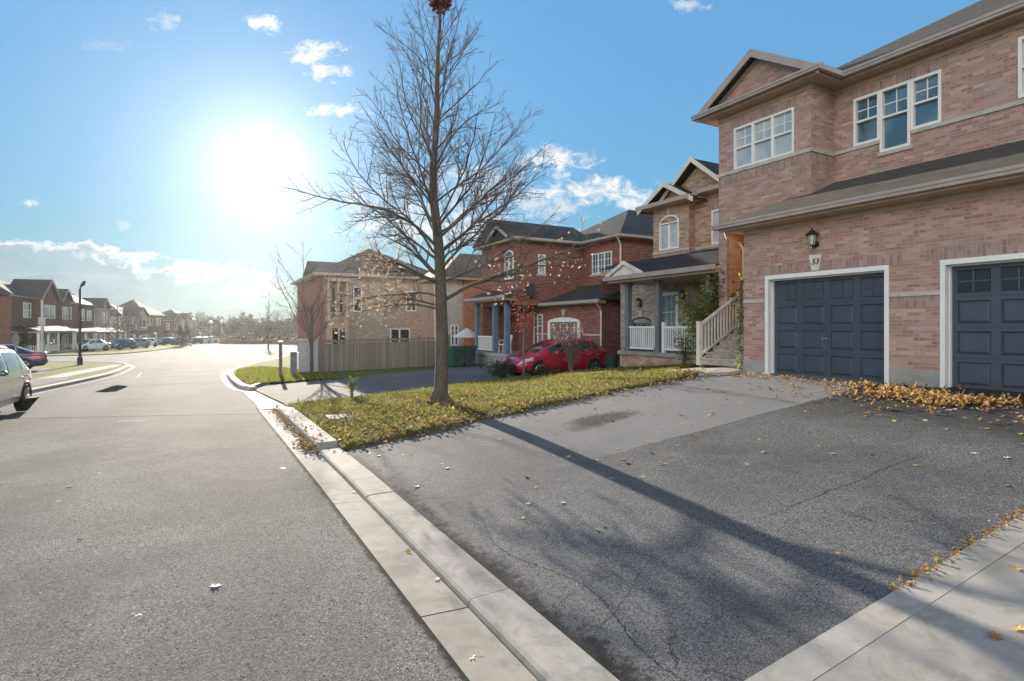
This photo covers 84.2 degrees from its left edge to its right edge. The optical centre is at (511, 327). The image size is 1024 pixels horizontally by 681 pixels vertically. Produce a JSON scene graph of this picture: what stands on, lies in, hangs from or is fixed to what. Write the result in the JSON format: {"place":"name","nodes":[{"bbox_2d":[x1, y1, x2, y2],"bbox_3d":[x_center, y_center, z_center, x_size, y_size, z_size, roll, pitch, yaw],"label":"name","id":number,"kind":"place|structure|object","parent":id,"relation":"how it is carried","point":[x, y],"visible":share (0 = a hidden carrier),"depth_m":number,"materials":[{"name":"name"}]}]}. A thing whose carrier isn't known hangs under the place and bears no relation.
{"place":"outdoors","nodes":[
{"label":"outdoors","id":0,"kind":"place"},
{"bbox_2d":[30,367,51,374],"bbox_3d":[-27.814,2.364,30.895,12.240,0.145,4.358,0,0,45],"label":"parking pad","id":1,"kind":"object","parent":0,"point":[38,370],"visible":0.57,"depth_m":30.84,"materials":[{"name":"concrete"}]},
{"bbox_2d":[0,344,48,368],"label":"parked car","id":2,"kind":"object","parent":1,"relation":"on","point":[30,358],"visible":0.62,"depth_m":30.09,"materials":[{"name":"purple paint"}]},
{"bbox_2d":[32,376,75,385],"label":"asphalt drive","id":3,"kind":"structure","parent":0,"point":[40,381],"depth_m":23.91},
{"bbox_2d":[31,362,123,387],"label":"verge","id":4,"kind":"structure","parent":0,"point":[61,367],"depth_m":32.50,"materials":[{"name":"green plant"}]},
{"bbox_2d":[12,333,19,353],"bbox_3d":[-22.773,1.344,26.000,0.057,2.130,0.599,0,0,-10],"label":"road sign","id":5,"kind":"object","parent":4,"relation":"on","point":[15,339],"visible":0.81,"depth_m":25.97,"materials":[{"name":"metal"}]},
{"bbox_2d":[77,281,85,364],"bbox_3d":[-27.753,-0.181,36.532,0.463,5.659,0.290,0,0,-44],"label":"street lamp","id":6,"kind":"object","parent":4,"relation":"on","point":[79,360],"visible":0.9,"depth_m":36.41,"materials":[{"name":"black metal"}]},
{"bbox_2d":[37,365,118,378],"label":"pavement","id":7,"kind":"structure","parent":0,"point":[79,372],"depth_m":29.07,"materials":[{"name":"concrete"}]},
{"bbox_2d":[48,342,207,355],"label":"verge","id":8,"kind":"structure","parent":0,"point":[134,350],"depth_m":68.86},
{"bbox_2d":[8,324,35,347],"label":"round bush","id":9,"kind":"object","parent":8,"relation":"on","point":[22,335],"visible":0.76,"depth_m":55.76,"materials":[{"name":"green plant"}]},
{"bbox_2d":[0,279,75,353],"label":"brick house","id":10,"kind":"structure","parent":8,"relation":"on","point":[20,301],"depth_m":60.36,"materials":[{"name":"brown brick"}]},
{"bbox_2d":[44,305,54,318],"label":"window","id":11,"kind":"structure","parent":10,"relation":"in","point":[49,310],"depth_m":63.30,"materials":[{"name":"glass"}]},
{"bbox_2d":[44,334,55,344],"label":"window","id":12,"kind":"structure","parent":10,"relation":"in","point":[52,336],"depth_m":63.86,"materials":[{"name":"white paint"}]},
{"bbox_2d":[57,289,95,351],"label":"brick house","id":13,"kind":"structure","parent":8,"relation":"on","point":[65,312],"depth_m":67.92,"materials":[{"name":"brown brick"}]},
{"bbox_2d":[62,334,68,347],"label":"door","id":14,"kind":"structure","parent":13,"relation":"in","point":[65,337],"depth_m":67.93,"materials":[{"name":"white paint"}]},
{"bbox_2d":[57,288,112,349],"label":"brick house","id":15,"kind":"structure","parent":8,"relation":"on","point":[87,314],"depth_m":76.89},
{"bbox_2d":[68,339,110,351],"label":"parked car","id":16,"kind":"object","parent":8,"relation":"on","point":[91,344],"visible":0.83,"depth_m":68.69,"materials":[{"name":"white paint"}]},
{"bbox_2d":[72,294,126,348],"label":"brick house","id":17,"kind":"structure","parent":8,"relation":"on","point":[103,308],"depth_m":82.40,"materials":[{"name":"brown brick"}]},
{"bbox_2d":[97,305,131,348],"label":"bare tree","id":18,"kind":"object","parent":8,"relation":"on","point":[117,334],"visible":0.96,"depth_m":80.04,"materials":[{"name":"brown plant"}]},
{"bbox_2d":[108,338,135,349],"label":"parked car","id":19,"kind":"object","parent":8,"relation":"on","point":[120,344],"visible":0.83,"depth_m":75.56,"materials":[{"name":"green paint"}]},
{"bbox_2d":[111,303,136,337],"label":"bare tree","id":20,"kind":"object","parent":8,"relation":"on","point":[129,320],"visible":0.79,"depth_m":91.91,"materials":[{"name":"brown plant"}]},
{"bbox_2d":[110,304,156,339],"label":"brick house","id":21,"kind":"structure","parent":8,"relation":"on","point":[144,317],"depth_m":107.87,"materials":[{"name":"brown brick"}]},
{"bbox_2d":[122,338,149,348],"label":"parked car","id":22,"kind":"object","parent":8,"relation":"on","point":[142,342],"visible":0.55,"depth_m":84.27,"materials":[{"name":"grey paint"}]},
{"bbox_2d":[129,307,149,337],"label":"bare tree","id":23,"kind":"object","parent":8,"relation":"on","point":[138,334],"visible":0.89,"depth_m":97.92,"materials":[{"name":"brown plant"}]},
{"bbox_2d":[118,299,164,338],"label":"brick house","id":24,"kind":"structure","parent":8,"relation":"on","point":[155,321],"depth_m":117.92,"materials":[{"name":"brown brick"}]},
{"bbox_2d":[157,337,174,344],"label":"parked car","id":25,"kind":"object","parent":8,"relation":"on","point":[166,340],"visible":0.84,"depth_m":107.70,"materials":[{"name":"green paint"}]},
{"bbox_2d":[163,313,187,338],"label":"brick house","id":26,"kind":"structure","parent":8,"relation":"on","point":[171,322],"depth_m":131.92,"materials":[{"name":"brown brick"}]},
{"bbox_2d":[174,325,184,346],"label":"conical shrub","id":27,"kind":"object","parent":8,"relation":"on","point":[180,331],"visible":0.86,"depth_m":95.77,"materials":[{"name":"green plant"}]},
{"bbox_2d":[180,321,192,346],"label":"conical shrub","id":28,"kind":"object","parent":8,"relation":"on","point":[186,331],"visible":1,"depth_m":93.87,"materials":[{"name":"green plant"}]},
{"bbox_2d":[0,342,468,680],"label":"road","id":29,"kind":"structure","parent":0,"point":[180,501],"depth_m":5.33,"materials":[{"name":"grey asphalt"}]},
{"bbox_2d":[0,346,39,411],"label":"parked suv","id":30,"kind":"object","parent":29,"relation":"on","point":[15,381],"visible":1,"depth_m":14.39,"materials":[{"name":"silver metal"}]},
{"bbox_2d":[96,385,127,391],"bbox_3d":[-15.043,2.313,21.449,0.674,0.040,3.314,0,0,-24],"label":"asphalt patch","id":31,"kind":"object","parent":29,"relation":"on","point":[114,388],"visible":1,"depth_m":21.34,"materials":[{"name":"asphalt"}]},
{"bbox_2d":[242,390,285,409],"bbox_3d":[-7.831,2.224,17.733,0.786,0.070,5.792,0,0,-29],"label":"kerb apron","id":32,"kind":"object","parent":29,"relation":"on","point":[260,400],"visible":0.94,"depth_m":17.11,"materials":[{"name":"concrete"}]},
{"bbox_2d":[31,351,618,680],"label":"kerb","id":33,"kind":"structure","parent":29,"relation":"on","point":[539,647],"depth_m":4.70,"materials":[{"name":"concrete"}]},
{"bbox_2d":[198,328,504,616],"bbox_3d":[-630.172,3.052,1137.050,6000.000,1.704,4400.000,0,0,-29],"label":"ground","id":34,"kind":"structure","parent":0,"point":[270,383],"depth_m":24.34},
{"bbox_2d":[38,300,45,350],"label":"utility pole","id":35,"kind":"object","parent":34,"relation":"on","point":[42,320],"visible":0.89,"depth_m":51.41,"materials":[{"name":"metal"}]},
{"bbox_2d":[162,309,196,339],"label":"brick house","id":36,"kind":"structure","parent":34,"relation":"on","point":[188,318],"depth_m":143.65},
{"bbox_2d":[191,311,208,336],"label":"bare tree","id":37,"kind":"object","parent":34,"relation":"on","point":[198,318],"visible":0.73,"depth_m":149.86,"materials":[{"name":"brown plant"}]},
{"bbox_2d":[195,319,226,341],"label":"evergreen tree","id":38,"kind":"object","parent":34,"relation":"on","point":[206,330],"visible":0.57,"depth_m":151.96,"materials":[{"name":"green plant"}]},
{"bbox_2d":[209,319,232,339],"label":"evergreen tree","id":39,"kind":"object","parent":34,"relation":"on","point":[218,328],"visible":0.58,"depth_m":149.01,"materials":[{"name":"green plant"}]},
{"bbox_2d":[217,317,247,339],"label":"evergreen tree","id":40,"kind":"object","parent":34,"relation":"on","point":[230,320],"visible":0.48,"depth_m":138.79,"materials":[{"name":"green plant"}]},
{"bbox_2d":[182,312,296,339],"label":"wood","id":41,"kind":"object","parent":34,"relation":"on","point":[243,315],"visible":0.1,"depth_m":175.27,"materials":[{"name":"brown plant"}]},
{"bbox_2d":[221,318,259,339],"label":"evergreen tree","id":42,"kind":"object","parent":34,"relation":"on","point":[241,323],"visible":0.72,"depth_m":134.89,"materials":[{"name":"green plant"}]},
{"bbox_2d":[234,316,272,342],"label":"evergreen tree","id":43,"kind":"object","parent":34,"relation":"on","point":[249,324],"visible":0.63,"depth_m":132.44,"materials":[{"name":"green plant"}]},
{"bbox_2d":[219,339,296,343],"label":"rusty hedge","id":44,"kind":"object","parent":34,"relation":"on","point":[240,341],"visible":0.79,"depth_m":123.59,"materials":[{"name":"brown plant"}]},
{"bbox_2d":[238,320,283,339],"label":"evergreen tree","id":45,"kind":"object","parent":34,"relation":"on","point":[257,329],"visible":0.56,"depth_m":131.69,"materials":[{"name":"green plant"}]},
{"bbox_2d":[256,300,282,349],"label":"bare tree","id":46,"kind":"object","parent":34,"relation":"on","point":[268,317],"visible":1,"depth_m":74.84,"materials":[{"name":"brown plant"}]},
{"bbox_2d":[263,320,296,341],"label":"evergreen tree","id":47,"kind":"object","parent":34,"relation":"on","point":[278,331],"visible":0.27,"depth_m":127.18,"materials":[{"name":"grey plant"}]},
{"bbox_2d":[271,318,296,339],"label":"evergreen tree","id":48,"kind":"object","parent":34,"relation":"on","point":[286,330],"visible":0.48,"depth_m":124.37,"materials":[{"name":"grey plant"}]},
{"bbox_2d":[278,311,296,335],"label":"bare tree","id":49,"kind":"object","parent":34,"relation":"on","point":[294,322],"visible":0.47,"depth_m":117.17,"materials":[{"name":"brown plant"}]},
{"bbox_2d":[259,404,537,680],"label":"gutter","id":50,"kind":"object","parent":34,"relation":"on","point":[461,635],"depth_m":4.67,"materials":[{"name":"grey concrete"}]},
{"bbox_2d":[233,355,477,384],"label":"corner lawn","id":51,"kind":"structure","parent":0,"point":[286,363],"depth_m":28.83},
{"bbox_2d":[279,341,282,374],"bbox_3d":[-10.401,1.437,25.465,0.150,1.610,0.110,0,0,-29],"label":"marker post","id":52,"kind":"object","parent":51,"relation":"on","point":[280,357],"visible":0.78,"depth_m":25.42,"materials":[{"name":"metal"}]},
{"bbox_2d":[235,365,341,383],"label":"grass","id":53,"kind":"structure","parent":51,"relation":"on","point":[249,375],"depth_m":25.30,"materials":[{"name":"green plant"}]},
{"bbox_2d":[290,351,296,373],"bbox_3d":[-10.272,1.698,26.644,0.300,1.110,0.300,0,0,-29],"label":"utility pedestal","id":54,"kind":"object","parent":51,"relation":"on","point":[293,361],"visible":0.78,"depth_m":26.54,"materials":[{"name":"metal"}]},
{"bbox_2d":[262,240,361,373],"bbox_3d":[-9.493,-0.824,27.240,4.596,6.249,5.762,0,0,-11],"label":"bare tree","id":55,"kind":"object","parent":51,"relation":"on","point":[310,333],"visible":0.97,"depth_m":27.03,"materials":[{"name":"brown plant"}]},
{"bbox_2d":[290,249,433,360],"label":"corner house","id":56,"kind":"structure","parent":51,"relation":"on","point":[416,321],"depth_m":41.29,"materials":[{"name":"beige brick"}]},
{"bbox_2d":[330,286,342,312],"bbox_3d":[-12.357,-1.950,39.883,0.950,1.900,0.048,0,0,-29],"label":"window","id":57,"kind":"structure","parent":56,"relation":"in","point":[332,308],"depth_m":39.83,"materials":[{"name":"beige"}]},
{"bbox_2d":[331,327,345,351],"bbox_3d":[-11.943,0.850,39.084,1.000,1.700,0.048,0,0,-29],"label":"window","id":58,"kind":"structure","parent":56,"relation":"in","point":[338,336],"depth_m":39.06,"materials":[{"name":"beige metal"}]},
{"bbox_2d":[353,287,361,311],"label":"window","id":59,"kind":"structure","parent":56,"relation":"in","point":[355,290],"depth_m":40.61,"materials":[{"name":"glass"}]},
{"bbox_2d":[390,329,409,341],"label":"window","id":60,"kind":"structure","parent":56,"relation":"in","point":[394,333],"depth_m":42.15,"materials":[{"name":"white paint"}]},
{"bbox_2d":[406,291,415,310],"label":"window","id":61,"kind":"structure","parent":56,"relation":"in","point":[409,307],"depth_m":42.54,"materials":[{"name":"white paint"}]},
{"bbox_2d":[297,335,450,371],"bbox_3d":[-6.870,1.430,29.240,7.930,2.033,0.110,0,0,-29],"label":"wooden fence","id":62,"kind":"object","parent":51,"relation":"on","point":[383,355],"visible":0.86,"depth_m":28.94,"materials":[{"name":"wood"}]},
{"bbox_2d":[415,253,481,361],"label":"brick house","id":63,"kind":"structure","parent":51,"relation":"on","point":[460,314],"depth_m":36.16,"materials":[{"name":"brick"}]},
{"bbox_2d":[450,325,458,345],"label":"window","id":64,"kind":"structure","parent":63,"relation":"in","point":[454,329],"depth_m":35.89,"materials":[{"name":"white paint"}]},
{"bbox_2d":[448,346,453,366],"bbox_3d":[-3.321,1.539,29.628,0.680,1.097,0.896,0,0,-9],"label":"wheelie bin","id":65,"kind":"object","parent":51,"relation":"on","point":[450,356],"visible":0.29,"depth_m":29.29,"materials":[{"name":"green plastic"}]},
{"bbox_2d":[453,328,474,336],"bbox_3d":[-2.664,1.088,33.500,1.700,2.110,1.700,0,0,39],"label":"garden umbrella","id":66,"kind":"object","parent":51,"relation":"on","point":[466,332],"visible":0.66,"depth_m":33.03,"materials":[{"name":"fabric"}]},
{"bbox_2d":[254,365,560,405],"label":"neighbour driveway","id":67,"kind":"structure","parent":0,"point":[286,393],"depth_m":21.27,"materials":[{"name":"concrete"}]},
{"bbox_2d":[452,346,463,366],"bbox_3d":[-2.822,1.524,29.628,0.680,1.097,0.896,0,0,-9],"label":"wheelie bin","id":68,"kind":"object","parent":67,"relation":"on","point":[458,355],"visible":0.83,"depth_m":29.27,"materials":[{"name":"plastic"}]},
{"bbox_2d":[463,345,476,365],"bbox_3d":[-2.215,1.505,29.628,0.680,1.097,0.896,0,0,-9],"label":"wheelie bin","id":69,"kind":"object","parent":67,"relation":"on","point":[469,354],"visible":0.91,"depth_m":29.28,"materials":[{"name":"plastic"}]},
{"bbox_2d":[480,357,520,377],"bbox_3d":[-0.332,1.517,20.662,1.751,1.028,1.583,0,0,-2],"label":"dark shrub","id":70,"kind":"object","parent":67,"relation":"on","point":[503,371],"visible":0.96,"depth_m":20.80,"materials":[{"name":"green plant"}]},
{"bbox_2d":[501,338,607,375],"bbox_3d":[1.704,1.205,22.610,4.360,1.492,2.291,0,0,-32],"label":"parked car","id":71,"kind":"object","parent":67,"relation":"on","point":[541,354],"visible":0.69,"depth_m":21.87,"materials":[{"name":"red paint"}]},
{"bbox_2d":[0,0,980,327],"label":"sky","id":72,"kind":"structure","parent":0,"point":[141,141],"materials":[{"name":"blue"}]},
{"bbox_2d":[288,364,702,449],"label":"lawn","id":73,"kind":"structure","parent":0,"point":[397,435],"depth_m":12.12,"materials":[{"name":"plant"}]},
{"bbox_2d":[344,370,360,396],"bbox_3d":[-4.601,1.605,16.329,0.502,0.938,0.481,0,0,23],"label":"weed","id":74,"kind":"object","parent":73,"relation":"on","point":[352,386],"visible":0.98,"depth_m":16.29,"materials":[{"name":"green plant"}]},
{"bbox_2d":[264,0,604,403],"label":"bare tree","id":75,"kind":"object","parent":73,"relation":"on","point":[440,390],"visible":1,"depth_m":13.47,"materials":[{"name":"brown plant"}]},
{"bbox_2d":[428,0,452,14],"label":"leaf nest","id":76,"kind":"object","parent":75,"relation":"on","point":[444,3],"visible":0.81,"depth_m":13.60,"materials":[{"name":"plant"}]},
{"bbox_2d":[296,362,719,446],"bbox_3d":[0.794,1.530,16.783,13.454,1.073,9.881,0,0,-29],"label":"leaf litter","id":77,"kind":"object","parent":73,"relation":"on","point":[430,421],"visible":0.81,"depth_m":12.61,"materials":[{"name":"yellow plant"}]},
{"bbox_2d":[506,283,545,376],"bbox_3d":[0.423,0.133,20.287,1.192,3.560,1.526,0,0,-29],"label":"ornamental tree","id":78,"kind":"object","parent":73,"relation":"on","point":[523,316],"visible":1,"depth_m":20.20,"materials":[{"name":"red plant"}]},
{"bbox_2d":[520,363,567,375],"bbox_3d":[1.163,1.616,20.810,1.656,0.622,1.856,0,0,12],"label":"dark shrub","id":79,"kind":"object","parent":73,"relation":"on","point":[542,368],"visible":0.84,"depth_m":20.66,"materials":[{"name":"green plant"}]},
{"bbox_2d":[550,315,590,371],"bbox_3d":[2.132,0.669,20.955,1.182,2.211,1.422,0,0,-41],"label":"dry shrub","id":80,"kind":"object","parent":73,"relation":"on","point":[567,347],"visible":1,"depth_m":20.91,"materials":[{"name":"brown plant"}]},
{"bbox_2d":[604,355,618,367],"bbox_3d":[3.708,1.336,21.057,0.552,0.600,0.560,0,0,21],"label":"storage tub","id":81,"kind":"object","parent":73,"relation":"on","point":[611,361],"visible":0.82,"depth_m":20.85,"materials":[{"name":"plastic"}]},
{"bbox_2d":[673,327,695,364],"bbox_3d":[5.419,0.665,17.663,0.797,1.321,0.726,0,0,17],"label":"shrub","id":82,"kind":"object","parent":73,"relation":"on","point":[685,352],"visible":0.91,"depth_m":17.61,"materials":[{"name":"green plant"}]},
{"bbox_2d":[344,372,1023,680],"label":"driveway","id":83,"kind":"structure","parent":0,"point":[712,558],"depth_m":5.79,"materials":[{"name":"grey asphalt"}]},
{"bbox_2d":[730,371,1023,430],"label":"leaf pile","id":84,"kind":"object","parent":83,"relation":"on","point":[900,392],"visible":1,"depth_m":9.51,"materials":[{"name":"orange plant"}]},
{"bbox_2d":[744,514,1023,680],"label":"concrete edging","id":85,"kind":"object","parent":83,"relation":"on","point":[821,654],"visible":0.85,"depth_m":3.69,"materials":[{"name":"grey concrete"}]},
{"bbox_2d":[889,507,1023,593],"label":"leaf debris","id":86,"kind":"object","parent":85,"relation":"on","point":[936,559],"visible":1,"depth_m":4.32,"materials":[{"name":"brown plant"}]},
{"bbox_2d":[666,366,742,375],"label":"walkway","id":87,"kind":"structure","parent":0,"point":[723,370],"depth_m":14.03,"materials":[{"name":"concrete"}]},
{"bbox_2d":[814,543,1023,680],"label":"walkway","id":88,"kind":"structure","parent":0,"point":[946,637],"depth_m":3.37,"materials":[{"name":"concrete"}]},
{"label":"house yard","id":89,"kind":"structure","parent":0,"visible":0},
{"bbox_2d":[670,268,738,356],"bbox_3d":[5.668,-0.230,16.568,1.660,2.850,1.708,0,0,0],"label":"shrub","id":90,"kind":"object","parent":89,"relation":"on","point":[703,312],"visible":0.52,"depth_m":16.42,"materials":[{"name":"green plant"}]},
{"bbox_2d":[691,0,1023,391],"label":"brick house","id":91,"kind":"structure","parent":89,"relation":"on","point":[870,226],"depth_m":11.99,"materials":[{"name":"brick"}]},
{"bbox_2d":[730,273,745,369],"bbox_3d":[5.586,-0.078,13.926,0.458,2.539,0.438,0,0,15],"label":"creeper","id":92,"kind":"object","parent":91,"relation":"attached to","point":[740,318],"visible":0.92,"depth_m":13.91,"materials":[{"name":"green plant"}]},
{"bbox_2d":[734,107,793,169],"bbox_3d":[6.627,-4.930,14.940,0.098,1.140,1.810,0,0,-29],"label":"window","id":93,"kind":"structure","parent":91,"relation":"in","point":[772,136],"depth_m":14.93,"materials":[{"name":"white glass"}]},
{"bbox_2d":[775,273,883,380],"bbox_3d":[6.784,0.006,12.198,0.127,2.168,2.518,0,0,-29],"label":"garage door","id":94,"kind":"structure","parent":91,"relation":"in","point":[825,326],"depth_m":12.10,"materials":[{"name":"blue metal"}]},
{"bbox_2d":[853,90,879,146],"bbox_3d":[8.483,-4.955,13.522,0.108,1.150,0.610,0,0,-29],"label":"window","id":95,"kind":"structure","parent":91,"relation":"in","point":[866,109],"depth_m":13.56,"materials":[{"name":"glass"}]},
{"bbox_2d":[880,80,910,152],"bbox_3d":[8.785,-4.800,12.966,0.118,1.460,0.649,0,0,-29],"label":"window","id":96,"kind":"structure","parent":91,"relation":"in","point":[895,99],"depth_m":13.01,"materials":[{"name":"glass"}]},
{"bbox_2d":[910,69,941,129],"bbox_3d":[9.092,-4.965,12.422,0.108,1.130,0.595,0,0,-29],"label":"window","id":97,"kind":"structure","parent":91,"relation":"in","point":[925,90],"depth_m":12.46,"materials":[{"name":"white glass"}]},
{"bbox_2d":[952,262,1023,391],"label":"garage door","id":98,"kind":"structure","parent":91,"relation":"in","point":[988,299],"depth_m":9.70,"materials":[{"name":"blue metal"}]},
{"bbox_2d":[1018,36,1023,98],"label":"window","id":99,"kind":"structure","parent":91,"relation":"in","point":[1020,39],"depth_m":10.96,"materials":[{"name":"white paint"}]},
{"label":"side yard","id":100,"kind":"structure","parent":0,"visible":0},
{"bbox_2d":[464,210,652,367],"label":"brick house","id":101,"kind":"structure","parent":100,"relation":"on","point":[587,297],"depth_m":28.52,"materials":[{"name":"brick"}]},
{"bbox_2d":[504,250,513,279],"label":"window","id":102,"kind":"structure","parent":101,"relation":"in","point":[511,266],"depth_m":28.34,"materials":[{"name":"white paint"}]},
{"bbox_2d":[537,314,542,341],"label":"window","id":103,"kind":"structure","parent":101,"relation":"in","point":[540,316],"depth_m":28.91,"materials":[{"name":"white paint"}]},
{"bbox_2d":[538,254,545,273],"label":"window","id":104,"kind":"structure","parent":101,"relation":"in","point":[542,268],"depth_m":28.49,"materials":[{"name":"white paint"}]},
{"bbox_2d":[550,322,576,338],"bbox_3d":[2.493,0.830,27.106,0.080,2.140,2.280,0,0,-29],"label":"garage door","id":105,"kind":"structure","parent":101,"relation":"in","point":[552,335],"depth_m":27.31,"materials":[{"name":"white metal"}]},
{"bbox_2d":[592,251,611,274],"bbox_3d":[4.494,-3.220,28.352,0.048,1.040,1.560,0,0,-29],"label":"window","id":106,"kind":"structure","parent":101,"relation":"in","point":[602,260],"depth_m":28.37,"materials":[{"name":"white paint"}]},
{"bbox_2d":[600,157,718,366],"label":"brick house","id":107,"kind":"structure","parent":100,"relation":"on","point":[682,208],"depth_m":20.41,"materials":[{"name":"brick"}]},
{"bbox_2d":[632,317,650,343],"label":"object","id":108,"kind":"structure","parent":107,"relation":"in","point":[633,324],"depth_m":23.10,"materials":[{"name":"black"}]},
{"bbox_2d":[659,215,678,250],"bbox_3d":[5.931,-3.570,21.323,0.088,1.300,1.010,0,0,-29],"label":"window","id":109,"kind":"structure","parent":107,"relation":"in","point":[668,232],"depth_m":21.30,"materials":[{"name":"white glass"}]},
{"bbox_2d":[663,292,677,348],"bbox_3d":[5.954,-0.240,21.519,0.098,2.160,1.030,0,0,-29],"label":"door","id":110,"kind":"structure","parent":107,"relation":"in","point":[670,317],"depth_m":21.49,"materials":[{"name":"white paint"}]},
{"bbox_2d":[711,209,718,244],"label":"window","id":111,"kind":"structure","parent":107,"relation":"in","point":[714,213],"depth_m":19.85,"materials":[{"name":"white paint"}]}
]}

